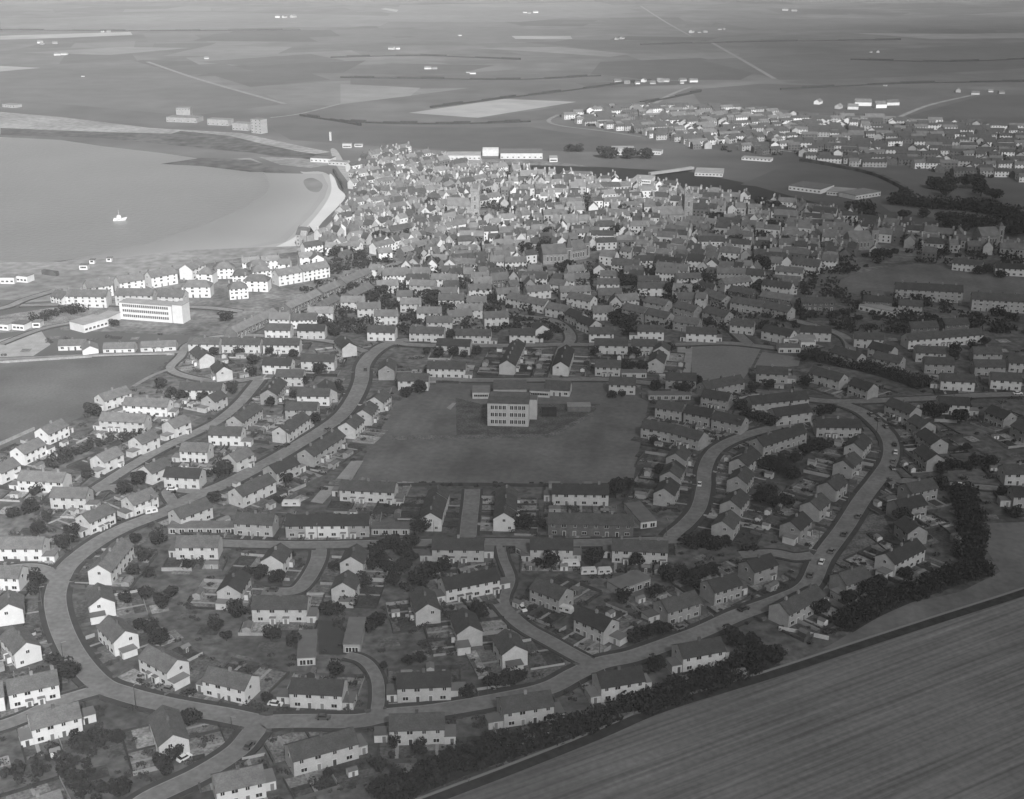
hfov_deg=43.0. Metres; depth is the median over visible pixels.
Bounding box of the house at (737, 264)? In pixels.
[733,259,743,267]
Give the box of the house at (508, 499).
[494,491,519,515]
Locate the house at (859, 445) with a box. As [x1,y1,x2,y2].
[843,433,872,458]
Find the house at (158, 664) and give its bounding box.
[137,644,189,690]
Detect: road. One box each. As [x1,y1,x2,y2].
[0,290,53,308]
[0,323,69,344]
[0,345,188,359]
[0,685,101,730]
[19,564,66,582]
[20,303,241,311]
[44,338,412,728]
[92,379,263,488]
[93,485,116,492]
[134,404,898,798]
[147,62,286,103]
[162,488,201,504]
[166,334,367,382]
[222,537,682,547]
[243,261,401,336]
[261,546,325,594]
[270,104,338,117]
[345,652,383,712]
[379,340,822,349]
[430,378,650,384]
[460,489,479,537]
[494,602,596,666]
[496,545,514,603]
[510,314,575,377]
[546,115,640,136]
[640,6,690,35]
[654,87,690,102]
[662,424,792,540]
[712,43,776,78]
[724,324,751,344]
[739,550,815,559]
[790,319,855,350]
[809,392,1023,403]
[881,467,1007,489]
[899,95,973,116]
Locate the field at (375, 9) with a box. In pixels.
[347,7,396,12]
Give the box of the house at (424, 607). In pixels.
[408,586,441,625]
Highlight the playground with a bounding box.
[456,398,599,434]
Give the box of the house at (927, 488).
[897,477,938,500]
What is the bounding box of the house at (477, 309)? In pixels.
[457,302,482,317]
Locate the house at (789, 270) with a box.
[775,265,803,280]
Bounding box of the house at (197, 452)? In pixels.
[171,440,213,462]
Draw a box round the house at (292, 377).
[275,367,305,385]
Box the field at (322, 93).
[252,81,465,105]
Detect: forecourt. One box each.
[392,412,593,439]
[488,609,520,617]
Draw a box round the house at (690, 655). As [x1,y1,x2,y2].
[665,636,729,673]
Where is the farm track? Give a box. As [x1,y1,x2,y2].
[132,368,170,386]
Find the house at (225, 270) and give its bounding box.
[214,260,234,278]
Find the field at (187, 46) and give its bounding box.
[152,43,214,49]
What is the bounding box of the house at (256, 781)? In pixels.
[211,763,276,798]
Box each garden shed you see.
[0,661,4,671]
[10,491,20,497]
[31,461,44,468]
[34,492,43,500]
[49,746,60,757]
[59,439,68,446]
[68,507,79,515]
[96,430,104,438]
[111,408,122,411]
[121,575,133,586]
[161,417,169,421]
[173,399,181,407]
[178,642,190,653]
[180,398,187,403]
[187,401,194,407]
[192,586,204,599]
[205,560,219,568]
[206,464,216,469]
[216,515,230,520]
[218,358,228,363]
[218,449,226,455]
[232,481,240,486]
[235,353,245,358]
[238,372,248,377]
[242,620,253,631]
[258,427,265,434]
[262,423,269,430]
[266,500,275,509]
[267,415,277,421]
[286,509,294,513]
[298,476,307,482]
[306,666,316,677]
[328,459,338,469]
[337,357,343,362]
[342,449,353,457]
[346,765,357,777]
[349,509,356,513]
[391,609,399,616]
[394,509,401,517]
[396,499,403,505]
[401,669,411,671]
[426,661,433,670]
[458,567,468,573]
[458,604,467,609]
[482,359,488,366]
[512,598,523,608]
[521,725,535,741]
[525,359,534,364]
[526,562,534,569]
[535,349,541,355]
[536,361,542,367]
[549,481,559,487]
[549,505,560,511]
[560,563,567,570]
[571,586,582,595]
[601,508,608,511]
[605,609,615,617]
[634,491,646,498]
[635,594,645,603]
[641,564,650,571]
[644,468,651,476]
[652,590,666,600]
[654,441,663,446]
[654,564,660,574]
[678,360,683,366]
[695,424,703,429]
[715,433,723,439]
[724,455,731,461]
[731,667,746,675]
[755,515,762,521]
[762,522,770,529]
[764,471,773,478]
[764,507,771,514]
[764,580,778,591]
[774,383,783,388]
[774,503,782,510]
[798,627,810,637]
[807,458,816,465]
[817,616,827,626]
[834,439,842,445]
[873,498,881,506]
[873,533,882,541]
[876,383,883,389]
[883,495,896,501]
[886,481,896,488]
[901,460,907,466]
[908,465,916,472]
[913,568,927,579]
[924,410,931,416]
[934,424,941,431]
[950,532,961,544]
[989,465,997,471]
[991,433,999,438]
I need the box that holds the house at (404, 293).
[396,288,412,300]
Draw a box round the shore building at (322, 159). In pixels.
[310,155,335,162]
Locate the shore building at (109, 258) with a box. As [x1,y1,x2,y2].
[106,256,112,261]
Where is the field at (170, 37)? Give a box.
[143,33,206,41]
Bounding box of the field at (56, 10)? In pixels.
[52,8,108,12]
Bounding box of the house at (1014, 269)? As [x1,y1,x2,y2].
[993,261,1023,276]
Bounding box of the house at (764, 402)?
[744,389,809,411]
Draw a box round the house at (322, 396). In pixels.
[296,385,331,405]
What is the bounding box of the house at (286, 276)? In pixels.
[271,264,302,285]
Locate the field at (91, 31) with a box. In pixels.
[57,31,128,31]
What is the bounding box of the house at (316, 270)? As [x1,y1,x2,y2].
[299,259,329,281]
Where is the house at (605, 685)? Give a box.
[584,665,651,703]
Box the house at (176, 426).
[159,414,191,440]
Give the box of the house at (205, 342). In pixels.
[187,335,221,352]
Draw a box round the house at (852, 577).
[829,565,872,600]
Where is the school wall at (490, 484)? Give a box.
[398,483,609,486]
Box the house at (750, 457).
[728,447,761,473]
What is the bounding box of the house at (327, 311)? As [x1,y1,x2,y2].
[307,304,334,320]
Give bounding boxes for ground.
[0,0,1023,354]
[0,258,1023,798]
[0,331,49,356]
[0,445,57,466]
[0,478,16,487]
[0,538,58,563]
[0,562,51,594]
[0,633,51,672]
[0,664,66,717]
[2,474,86,500]
[5,783,68,798]
[17,702,90,759]
[25,603,40,623]
[38,490,108,515]
[50,509,98,537]
[51,433,85,448]
[60,158,1023,335]
[69,455,110,474]
[69,553,153,586]
[73,592,145,625]
[87,619,157,662]
[90,416,158,435]
[101,492,134,513]
[108,441,176,453]
[118,647,219,691]
[124,470,164,489]
[124,721,224,770]
[149,425,206,435]
[152,404,184,421]
[155,472,219,497]
[158,516,220,533]
[164,534,236,568]
[172,445,225,466]
[173,387,231,401]
[178,358,231,372]
[185,400,223,413]
[190,582,279,607]
[191,663,285,707]
[198,369,254,378]
[201,756,277,798]
[204,456,223,464]
[213,432,250,451]
[216,353,254,356]
[216,480,291,512]
[228,555,306,579]
[238,512,285,539]
[240,596,318,631]
[246,416,278,434]
[249,389,296,404]
[253,473,318,489]
[254,423,311,443]
[255,364,300,378]
[262,344,309,357]
[265,732,379,796]
[277,411,326,424]
[278,514,380,548]
[279,675,362,710]
[287,376,312,387]
[294,444,362,471]
[299,360,344,373]
[307,584,382,606]
[320,343,372,356]
[320,558,390,577]
[328,486,408,511]
[337,390,346,403]
[355,428,387,442]
[372,369,422,380]
[372,415,389,425]
[372,656,777,798]
[379,708,454,758]
[387,601,471,630]
[388,669,459,703]
[397,512,458,525]
[401,498,460,511]
[410,526,456,533]
[424,367,473,371]
[424,548,490,569]
[424,565,513,615]
[426,620,507,653]
[429,348,474,359]
[467,641,562,676]
[478,349,537,374]
[478,684,552,733]
[480,526,537,533]
[481,506,538,522]
[482,499,536,509]
[512,578,598,623]
[522,561,580,571]
[534,355,587,377]
[540,515,639,537]
[544,487,615,512]
[557,606,646,654]
[582,680,629,708]
[589,347,624,357]
[590,364,623,376]
[603,543,674,575]
[604,382,640,388]
[625,487,689,511]
[631,360,683,372]
[631,436,660,443]
[631,590,709,630]
[635,353,684,361]
[636,470,691,490]
[637,454,695,472]
[647,416,681,423]
[659,376,698,395]
[661,437,714,455]
[663,654,723,674]
[675,573,750,611]
[684,520,758,544]
[692,385,755,397]
[705,421,764,436]
[708,498,771,523]
[715,475,770,497]
[717,457,770,479]
[718,455,770,477]
[718,556,793,594]
[734,439,806,457]
[742,590,839,638]
[750,369,793,388]
[755,518,823,550]
[765,420,813,427]
[772,501,837,525]
[789,481,849,506]
[797,380,849,393]
[806,356,929,388]
[806,421,862,443]
[808,458,868,482]
[815,466,862,483]
[823,441,878,464]
[824,564,880,604]
[830,568,994,631]
[836,389,895,404]
[846,542,942,581]
[870,527,949,546]
[872,497,940,525]
[877,409,936,427]
[884,484,951,509]
[895,423,957,439]
[903,439,967,455]
[903,455,965,473]
[928,401,975,420]
[932,377,976,394]
[953,494,983,557]
[974,413,1023,431]
[981,376,1023,391]
[986,469,1020,485]
[990,433,1023,445]
[996,492,1023,513]
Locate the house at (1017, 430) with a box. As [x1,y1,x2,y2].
[1010,419,1023,442]
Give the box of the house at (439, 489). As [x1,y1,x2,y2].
[425,484,449,509]
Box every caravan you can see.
[282,499,300,506]
[559,603,573,613]
[561,559,579,567]
[580,566,596,575]
[597,566,611,574]
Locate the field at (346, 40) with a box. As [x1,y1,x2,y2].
[301,36,405,44]
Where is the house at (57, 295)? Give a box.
[50,287,66,304]
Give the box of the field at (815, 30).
[795,29,839,30]
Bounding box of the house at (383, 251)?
[376,246,392,259]
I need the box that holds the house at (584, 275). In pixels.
[567,271,589,284]
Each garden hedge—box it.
[0,443,56,469]
[0,469,90,503]
[0,486,15,490]
[0,559,52,596]
[0,632,51,678]
[0,659,68,682]
[0,775,70,798]
[8,535,61,564]
[16,699,99,764]
[20,432,90,450]
[24,600,40,627]
[34,492,109,518]
[47,508,79,530]
[66,451,143,476]
[70,548,157,590]
[76,590,147,626]
[84,414,169,438]
[85,614,174,666]
[99,490,136,505]
[105,435,179,459]
[112,641,223,695]
[119,462,159,490]
[120,723,224,775]
[151,400,188,422]
[151,419,207,441]
[153,513,233,534]
[154,466,221,496]
[161,531,238,570]
[171,386,236,406]
[171,441,228,469]
[175,352,234,372]
[181,399,248,414]
[185,579,282,611]
[189,657,289,703]
[198,753,280,796]
[199,366,256,375]
[199,451,227,466]
[207,430,257,453]
[210,478,297,512]
[213,352,265,357]
[221,415,282,436]
[224,510,295,539]
[225,553,303,580]
[238,593,324,635]
[249,388,296,407]
[251,419,286,443]
[256,361,300,380]
[260,342,311,359]
[264,728,383,798]
[273,372,317,390]
[275,403,331,426]
[276,442,365,472]
[276,470,322,492]
[276,672,364,710]
[281,511,381,540]
[294,391,342,412]
[298,357,346,376]
[304,582,383,608]
[314,342,372,353]
[321,555,392,581]
[326,482,410,513]
[339,423,381,443]
[370,368,423,381]
[377,714,455,763]
[386,599,480,633]
[388,665,462,718]
[395,503,457,526]
[396,496,460,513]
[396,518,460,535]
[422,548,492,572]
[422,563,518,618]
[423,364,474,383]
[423,616,510,656]
[428,352,475,360]
[465,638,564,678]
[476,347,541,376]
[476,680,572,745]
[478,503,538,526]
[479,496,536,511]
[479,517,537,535]
[517,574,601,625]
[520,559,581,573]
[533,354,590,376]
[544,483,616,513]
[559,603,649,651]
[579,664,665,719]
[588,345,628,359]
[602,546,676,578]
[622,357,685,373]
[623,484,689,511]
[625,353,647,360]
[627,587,713,624]
[630,352,684,361]
[634,451,697,474]
[634,467,693,493]
[634,469,694,490]
[641,419,682,448]
[652,426,724,457]
[658,374,699,396]
[671,572,754,613]
[691,377,758,398]
[699,518,765,547]
[703,417,766,437]
[703,496,774,527]
[713,451,775,483]
[716,472,773,501]
[716,557,794,596]
[717,452,760,476]
[731,580,840,641]
[733,399,816,420]
[733,427,817,461]
[749,368,794,390]
[750,515,827,549]
[772,497,839,528]
[786,478,855,506]
[792,377,851,395]
[803,424,871,446]
[803,458,867,483]
[806,456,872,480]
[816,439,879,465]
[828,563,883,604]
[831,387,899,397]
[843,538,946,586]
[866,523,955,549]
[868,492,949,528]
[874,402,944,428]
[880,485,957,513]
[896,422,962,442]
[899,453,971,475]
[900,437,971,457]
[928,374,977,394]
[932,403,979,423]
[967,409,1023,433]
[979,375,1023,391]
[985,431,1023,448]
[993,490,1023,516]
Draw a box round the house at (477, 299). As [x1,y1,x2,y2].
[466,294,486,307]
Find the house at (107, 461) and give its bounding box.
[90,446,124,477]
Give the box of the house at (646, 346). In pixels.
[631,337,657,355]
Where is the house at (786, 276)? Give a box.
[773,273,800,289]
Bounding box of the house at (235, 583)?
[215,568,251,609]
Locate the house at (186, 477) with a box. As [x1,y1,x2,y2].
[163,464,206,489]
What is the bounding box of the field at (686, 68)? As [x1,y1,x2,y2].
[591,58,752,79]
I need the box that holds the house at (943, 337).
[900,326,983,348]
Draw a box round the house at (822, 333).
[799,323,831,341]
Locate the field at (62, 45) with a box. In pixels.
[21,43,74,48]
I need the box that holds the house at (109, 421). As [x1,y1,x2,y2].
[93,409,151,431]
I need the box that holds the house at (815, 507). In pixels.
[799,492,831,521]
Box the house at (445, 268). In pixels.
[441,263,470,273]
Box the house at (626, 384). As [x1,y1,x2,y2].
[608,375,635,394]
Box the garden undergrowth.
[0,108,1023,789]
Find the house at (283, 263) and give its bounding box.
[277,257,291,268]
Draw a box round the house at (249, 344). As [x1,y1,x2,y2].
[221,335,262,352]
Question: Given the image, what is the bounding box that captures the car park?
[538,348,554,360]
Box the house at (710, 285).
[704,280,717,290]
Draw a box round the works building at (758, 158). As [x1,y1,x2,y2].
[742,156,772,161]
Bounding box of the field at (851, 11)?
[839,10,871,12]
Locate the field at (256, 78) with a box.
[207,70,328,86]
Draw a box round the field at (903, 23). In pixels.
[704,16,1023,29]
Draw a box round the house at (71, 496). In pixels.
[49,484,100,509]
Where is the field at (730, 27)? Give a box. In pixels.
[716,24,757,29]
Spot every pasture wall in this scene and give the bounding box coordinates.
[0,353,174,362]
[0,427,34,444]
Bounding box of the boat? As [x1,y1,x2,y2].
[113,212,126,220]
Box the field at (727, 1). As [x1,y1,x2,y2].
[700,0,752,3]
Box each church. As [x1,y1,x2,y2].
[447,184,479,214]
[539,235,572,264]
[563,233,590,260]
[649,188,693,223]
[843,223,879,249]
[972,222,1005,244]
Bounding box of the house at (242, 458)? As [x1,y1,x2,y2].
[222,446,255,471]
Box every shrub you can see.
[25,668,36,674]
[106,659,114,665]
[127,740,136,745]
[136,678,144,683]
[181,687,196,693]
[197,742,206,748]
[233,761,244,767]
[321,783,332,792]
[348,680,357,686]
[388,750,395,758]
[406,754,415,762]
[436,646,443,652]
[475,668,483,672]
[867,548,875,553]
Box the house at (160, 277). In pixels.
[144,265,177,287]
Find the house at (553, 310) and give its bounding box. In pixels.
[545,300,574,319]
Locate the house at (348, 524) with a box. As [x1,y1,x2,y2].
[285,511,370,539]
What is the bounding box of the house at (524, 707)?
[484,689,564,729]
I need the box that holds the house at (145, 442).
[125,429,159,457]
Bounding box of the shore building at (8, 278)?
[0,274,16,283]
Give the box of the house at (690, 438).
[669,423,708,450]
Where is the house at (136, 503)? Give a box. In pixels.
[117,487,158,518]
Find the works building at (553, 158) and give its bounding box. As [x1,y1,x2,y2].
[549,155,557,161]
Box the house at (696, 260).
[686,252,706,269]
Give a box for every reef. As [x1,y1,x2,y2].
[0,128,251,152]
[152,131,326,158]
[163,158,283,171]
[240,158,261,162]
[260,157,327,167]
[304,178,322,191]
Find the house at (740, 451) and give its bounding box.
[732,445,759,458]
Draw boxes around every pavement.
[0,290,52,310]
[0,322,69,344]
[0,350,176,360]
[0,562,55,578]
[0,686,98,734]
[19,303,242,312]
[38,337,430,729]
[88,379,267,486]
[101,483,117,493]
[125,403,903,798]
[158,487,200,504]
[163,333,369,383]
[222,535,685,550]
[254,261,402,332]
[261,549,329,594]
[341,651,388,708]
[376,340,824,350]
[430,376,650,385]
[456,489,482,536]
[490,604,592,662]
[494,546,518,598]
[511,312,577,377]
[658,423,793,534]
[718,323,755,343]
[737,548,810,562]
[786,318,857,351]
[809,391,1023,404]
[886,470,1009,491]
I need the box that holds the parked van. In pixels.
[144,506,157,513]
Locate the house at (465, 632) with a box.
[448,607,483,655]
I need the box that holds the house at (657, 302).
[643,295,672,311]
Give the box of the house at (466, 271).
[463,265,472,280]
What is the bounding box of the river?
[449,164,818,203]
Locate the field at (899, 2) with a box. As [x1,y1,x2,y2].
[861,2,937,2]
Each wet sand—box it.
[63,173,275,261]
[74,173,281,260]
[86,173,287,259]
[99,173,293,258]
[113,173,298,257]
[119,173,304,257]
[140,174,308,255]
[196,174,314,249]
[219,174,320,248]
[240,174,327,247]
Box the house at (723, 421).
[711,410,748,434]
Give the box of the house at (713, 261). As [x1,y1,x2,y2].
[706,255,718,266]
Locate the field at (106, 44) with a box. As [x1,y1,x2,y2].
[70,41,134,47]
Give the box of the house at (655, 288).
[632,280,667,295]
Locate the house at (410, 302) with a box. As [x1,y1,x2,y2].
[400,296,421,311]
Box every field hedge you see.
[0,29,299,30]
[299,114,361,125]
[330,54,520,59]
[340,74,600,79]
[348,119,530,123]
[430,79,650,107]
[560,89,701,116]
[640,38,900,44]
[780,80,1023,89]
[850,58,1023,61]
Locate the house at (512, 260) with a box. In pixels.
[504,254,526,269]
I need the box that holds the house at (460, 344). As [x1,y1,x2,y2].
[436,336,471,354]
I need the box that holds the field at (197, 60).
[187,50,373,65]
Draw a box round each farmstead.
[37,40,57,44]
[54,52,67,55]
[275,14,296,17]
[388,46,399,49]
[424,66,436,68]
[613,78,660,83]
[658,78,697,83]
[689,29,707,32]
[782,8,796,10]
[814,98,899,109]
[955,88,979,94]
[988,89,1004,93]
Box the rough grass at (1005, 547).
[803,522,1023,657]
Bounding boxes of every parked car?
[34,628,41,635]
[159,685,173,691]
[166,486,177,490]
[176,752,192,762]
[242,740,255,750]
[265,586,278,591]
[267,699,282,706]
[315,713,330,720]
[518,604,526,611]
[667,504,677,508]
[674,624,686,630]
[737,605,749,611]
[807,571,813,577]
[818,558,824,564]
[828,547,835,553]
[841,531,848,536]
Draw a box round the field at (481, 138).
[272,124,637,151]
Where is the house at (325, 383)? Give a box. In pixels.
[317,378,337,402]
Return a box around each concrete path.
[311,486,333,503]
[336,461,362,478]
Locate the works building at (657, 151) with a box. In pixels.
[641,148,662,154]
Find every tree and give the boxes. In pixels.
[5,506,19,518]
[20,497,39,512]
[26,580,40,594]
[27,567,45,583]
[28,482,42,495]
[29,520,45,534]
[40,509,52,522]
[44,651,59,664]
[52,532,71,547]
[54,655,81,677]
[63,522,79,539]
[74,732,92,748]
[81,467,93,477]
[83,402,92,413]
[88,403,101,417]
[89,727,108,746]
[107,776,132,796]
[108,319,119,326]
[109,728,125,743]
[115,481,133,494]
[117,590,131,602]
[124,563,138,573]
[129,533,141,542]
[130,470,145,486]
[132,618,146,629]
[135,547,153,560]
[137,585,154,599]
[139,617,158,632]
[142,566,154,576]
[147,627,169,645]
[148,526,167,543]
[152,748,176,775]
[153,590,171,607]
[154,377,166,387]
[163,585,178,596]
[164,386,176,397]
[168,744,183,759]
[176,390,189,398]
[180,707,202,725]
[181,559,194,569]
[196,391,208,398]
[206,490,221,503]
[207,613,223,630]
[208,346,219,353]
[212,459,231,475]
[217,310,233,320]
[219,630,231,640]
[220,459,233,473]
[226,380,238,393]
[226,598,242,610]
[227,599,247,617]
[233,345,244,353]
[242,565,252,574]
[245,364,256,375]
[246,354,260,364]
[250,564,268,580]
[260,691,273,702]
[262,624,281,641]
[264,396,274,407]
[265,347,273,354]
[268,569,285,581]
[273,495,284,502]
[279,472,292,483]
[286,631,301,647]
[288,348,298,356]
[289,390,296,397]
[301,375,310,383]
[310,412,320,421]
[313,362,327,372]
[318,600,336,615]
[319,601,334,613]
[323,767,335,778]
[326,322,333,332]
[327,658,344,674]
[328,325,339,331]
[328,560,338,568]
[329,245,343,256]
[329,328,340,336]
[333,378,343,390]
[343,246,355,255]
[343,282,359,292]
[353,249,368,259]
[356,570,372,588]
[364,290,379,301]
[365,555,378,569]
[365,619,375,632]
[366,611,386,627]
[369,545,384,558]
[370,756,388,771]
[372,230,387,236]
[376,285,388,294]
[376,538,390,550]
[376,553,392,568]
[379,661,387,667]
[384,533,400,551]
[384,572,398,584]
[388,734,400,747]
[394,556,412,573]
[395,540,412,555]
[399,386,412,397]
[401,654,414,665]
[402,532,420,549]
[405,549,418,562]
[408,563,429,584]
[409,515,430,531]
[411,379,426,392]
[411,736,427,754]
[415,650,426,662]
[419,561,438,577]
[420,289,440,302]
[423,347,430,354]
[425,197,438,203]
[425,255,440,262]
[428,294,437,303]
[433,346,444,356]
[436,555,451,569]
[438,300,454,310]
[446,328,454,337]
[447,346,458,357]
[459,682,474,697]
[460,349,467,357]
[469,601,489,617]
[471,599,487,611]
[472,345,481,354]
[481,672,500,688]
[499,668,517,685]
[509,666,527,681]
[512,511,534,529]
[518,241,532,249]
[531,558,541,567]
[536,236,552,248]
[536,516,546,527]
[537,333,546,339]
[542,227,556,232]
[542,549,560,567]
[544,330,552,339]
[544,616,552,623]
[555,263,570,270]
[563,259,574,264]
[564,144,574,151]
[574,143,583,151]
[583,547,604,565]
[590,345,598,354]
[596,146,609,157]
[603,146,618,158]
[607,311,618,319]
[607,390,616,397]
[607,482,617,494]
[609,476,626,492]
[610,226,620,233]
[615,586,632,602]
[617,204,636,208]
[617,274,627,282]
[618,389,625,395]
[619,312,639,325]
[621,147,639,158]
[621,273,636,284]
[621,359,633,368]
[623,476,636,488]
[625,327,634,333]
[627,346,640,356]
[627,628,644,642]
[628,552,644,563]
[629,361,639,368]
[636,360,648,369]
[637,147,653,158]
[639,624,655,639]
[647,653,666,672]
[649,434,659,443]
[649,583,666,597]
[650,379,662,389]
[653,620,672,634]
[654,463,663,473]
[657,562,671,575]
[664,283,672,295]
[665,568,680,584]
[668,342,675,352]
[673,382,681,390]
[673,566,688,579]
[680,380,694,391]
[681,282,700,291]
[681,531,698,547]
[682,569,701,586]
[694,286,705,291]
[694,560,711,578]
[695,530,711,547]
[696,375,702,383]
[701,273,713,282]
[705,211,714,217]
[706,535,723,550]
[707,562,718,576]
[721,534,731,547]
[722,623,738,639]
[726,630,745,648]
[732,397,747,410]
[739,407,750,417]
[745,631,761,644]
[747,381,760,392]
[748,408,760,419]
[751,278,763,290]
[752,254,771,268]
[753,487,770,502]
[755,196,768,203]
[757,458,770,468]
[758,411,768,422]
[760,241,774,250]
[762,200,781,206]
[762,379,775,390]
[763,274,780,279]
[763,455,779,465]
[765,495,780,506]
[767,415,779,425]
[768,220,784,229]
[769,460,783,473]
[777,452,789,464]
[779,493,793,505]
[783,465,800,479]
[790,450,802,462]
[797,351,809,361]
[798,443,814,455]
[799,374,813,385]
[806,439,815,449]
[809,598,830,612]
[813,437,831,452]
[816,405,828,415]
[824,404,836,413]
[840,589,858,602]
[844,199,862,209]
[845,202,857,208]
[848,205,862,213]
[857,579,878,595]
[858,198,876,210]
[860,209,879,215]
[867,574,887,588]
[871,248,880,257]
[877,248,892,259]
[892,506,913,518]
[897,186,907,191]
[897,209,911,218]
[898,566,913,578]
[899,189,913,195]
[917,208,930,217]
[922,400,934,410]
[925,176,940,188]
[929,404,943,416]
[933,474,949,490]
[934,211,956,220]
[935,178,950,190]
[935,211,945,222]
[935,402,949,416]
[936,462,949,473]
[938,183,956,195]
[942,217,961,226]
[943,175,960,185]
[943,457,953,465]
[946,458,962,470]
[948,211,961,217]
[948,349,960,359]
[949,220,969,230]
[949,341,961,350]
[950,409,969,423]
[957,175,973,188]
[961,461,972,470]
[962,173,983,188]
[962,442,972,449]
[967,339,977,347]
[968,454,985,468]
[972,179,986,184]
[972,183,989,195]
[972,265,984,273]
[980,336,991,345]
[982,264,993,272]
[982,454,998,466]
[983,188,1003,199]
[983,223,996,226]
[994,270,1008,276]
[997,484,1007,494]
[1004,224,1012,234]
[1008,224,1022,235]
[1008,505,1023,517]
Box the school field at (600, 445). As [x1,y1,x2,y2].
[354,382,647,483]
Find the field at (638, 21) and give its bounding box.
[601,19,704,23]
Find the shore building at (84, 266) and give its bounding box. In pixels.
[79,263,89,269]
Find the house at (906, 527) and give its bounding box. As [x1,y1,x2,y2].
[893,515,928,543]
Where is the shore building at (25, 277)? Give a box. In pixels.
[16,273,34,282]
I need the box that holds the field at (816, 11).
[765,8,847,14]
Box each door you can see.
[50,733,54,739]
[61,730,66,736]
[299,660,305,664]
[306,659,312,664]
[307,702,311,708]
[317,763,321,769]
[332,758,336,765]
[345,647,351,652]
[352,647,357,651]
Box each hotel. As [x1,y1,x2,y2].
[118,298,190,323]
[295,225,313,245]
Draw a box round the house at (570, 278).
[563,272,574,285]
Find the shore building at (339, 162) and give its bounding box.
[328,160,349,165]
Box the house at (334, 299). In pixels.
[316,292,340,307]
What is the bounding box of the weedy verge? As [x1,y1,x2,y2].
[423,589,1023,798]
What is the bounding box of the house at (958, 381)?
[929,371,975,391]
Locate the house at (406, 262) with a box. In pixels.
[400,255,410,266]
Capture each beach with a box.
[254,171,330,247]
[276,174,344,246]
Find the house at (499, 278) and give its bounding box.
[489,270,508,287]
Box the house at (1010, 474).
[997,462,1023,485]
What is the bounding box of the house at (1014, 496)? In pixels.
[997,484,1023,507]
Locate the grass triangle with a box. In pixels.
[512,629,573,682]
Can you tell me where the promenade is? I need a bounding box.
[297,148,349,250]
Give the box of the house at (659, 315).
[644,307,674,326]
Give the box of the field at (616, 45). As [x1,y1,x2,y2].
[527,40,700,49]
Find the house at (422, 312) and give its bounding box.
[416,304,441,320]
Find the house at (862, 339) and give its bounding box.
[852,330,883,347]
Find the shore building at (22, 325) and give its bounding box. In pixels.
[11,320,31,330]
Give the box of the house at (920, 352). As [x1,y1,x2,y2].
[913,344,945,361]
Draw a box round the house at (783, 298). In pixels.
[759,289,795,306]
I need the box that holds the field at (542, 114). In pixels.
[480,104,607,120]
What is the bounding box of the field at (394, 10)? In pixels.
[383,8,397,11]
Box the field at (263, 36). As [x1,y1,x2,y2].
[194,31,317,41]
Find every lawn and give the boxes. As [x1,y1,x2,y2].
[0,300,14,305]
[0,307,103,332]
[84,308,112,316]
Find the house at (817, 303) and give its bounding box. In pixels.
[798,294,834,310]
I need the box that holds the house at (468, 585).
[432,566,510,602]
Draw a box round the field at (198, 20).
[0,12,386,29]
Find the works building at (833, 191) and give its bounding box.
[827,187,856,195]
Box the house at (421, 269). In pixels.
[412,265,430,279]
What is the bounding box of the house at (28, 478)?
[8,467,72,492]
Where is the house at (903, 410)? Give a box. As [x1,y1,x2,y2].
[884,397,922,422]
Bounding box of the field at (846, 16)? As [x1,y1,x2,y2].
[826,15,871,17]
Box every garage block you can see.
[167,521,231,533]
[296,629,316,665]
[342,617,365,652]
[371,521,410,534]
[515,542,529,555]
[606,570,650,592]
[621,369,646,377]
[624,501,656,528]
[647,391,690,399]
[776,343,800,352]
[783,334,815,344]
[799,339,814,346]
[859,304,900,316]
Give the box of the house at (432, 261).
[426,255,436,271]
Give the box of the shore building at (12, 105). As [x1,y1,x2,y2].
[2,103,21,107]
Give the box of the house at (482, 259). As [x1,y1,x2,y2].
[475,255,485,269]
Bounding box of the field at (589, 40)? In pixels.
[562,39,624,40]
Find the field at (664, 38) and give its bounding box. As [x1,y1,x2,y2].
[610,36,718,40]
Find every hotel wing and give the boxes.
[69,314,107,332]
[99,310,120,324]
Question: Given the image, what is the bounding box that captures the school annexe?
[529,384,550,397]
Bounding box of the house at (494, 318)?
[482,308,508,326]
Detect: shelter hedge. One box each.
[0,727,111,780]
[27,303,88,320]
[41,428,146,468]
[55,755,110,798]
[206,452,233,476]
[328,593,359,612]
[364,641,786,798]
[367,542,406,588]
[419,481,546,486]
[652,561,697,572]
[693,542,759,550]
[757,482,797,504]
[801,345,936,388]
[828,552,994,631]
[886,191,968,209]
[945,481,990,559]
[955,196,1023,220]
[957,210,1023,233]
[996,218,1023,230]
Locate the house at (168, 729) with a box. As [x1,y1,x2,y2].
[147,705,189,757]
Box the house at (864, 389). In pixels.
[847,377,879,399]
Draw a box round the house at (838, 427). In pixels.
[813,416,861,437]
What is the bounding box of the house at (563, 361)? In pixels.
[552,344,574,375]
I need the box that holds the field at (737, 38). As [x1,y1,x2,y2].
[701,36,775,41]
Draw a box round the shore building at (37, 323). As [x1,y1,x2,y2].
[31,319,43,327]
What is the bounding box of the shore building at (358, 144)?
[354,143,362,146]
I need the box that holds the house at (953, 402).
[936,394,978,415]
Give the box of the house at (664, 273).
[655,265,679,281]
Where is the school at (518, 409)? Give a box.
[487,391,537,426]
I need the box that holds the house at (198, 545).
[168,532,222,559]
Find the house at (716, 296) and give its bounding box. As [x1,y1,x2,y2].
[703,287,730,308]
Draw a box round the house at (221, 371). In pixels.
[210,360,232,381]
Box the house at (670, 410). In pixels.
[654,399,685,420]
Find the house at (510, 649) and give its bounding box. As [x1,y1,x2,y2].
[492,629,528,670]
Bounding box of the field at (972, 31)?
[908,29,997,33]

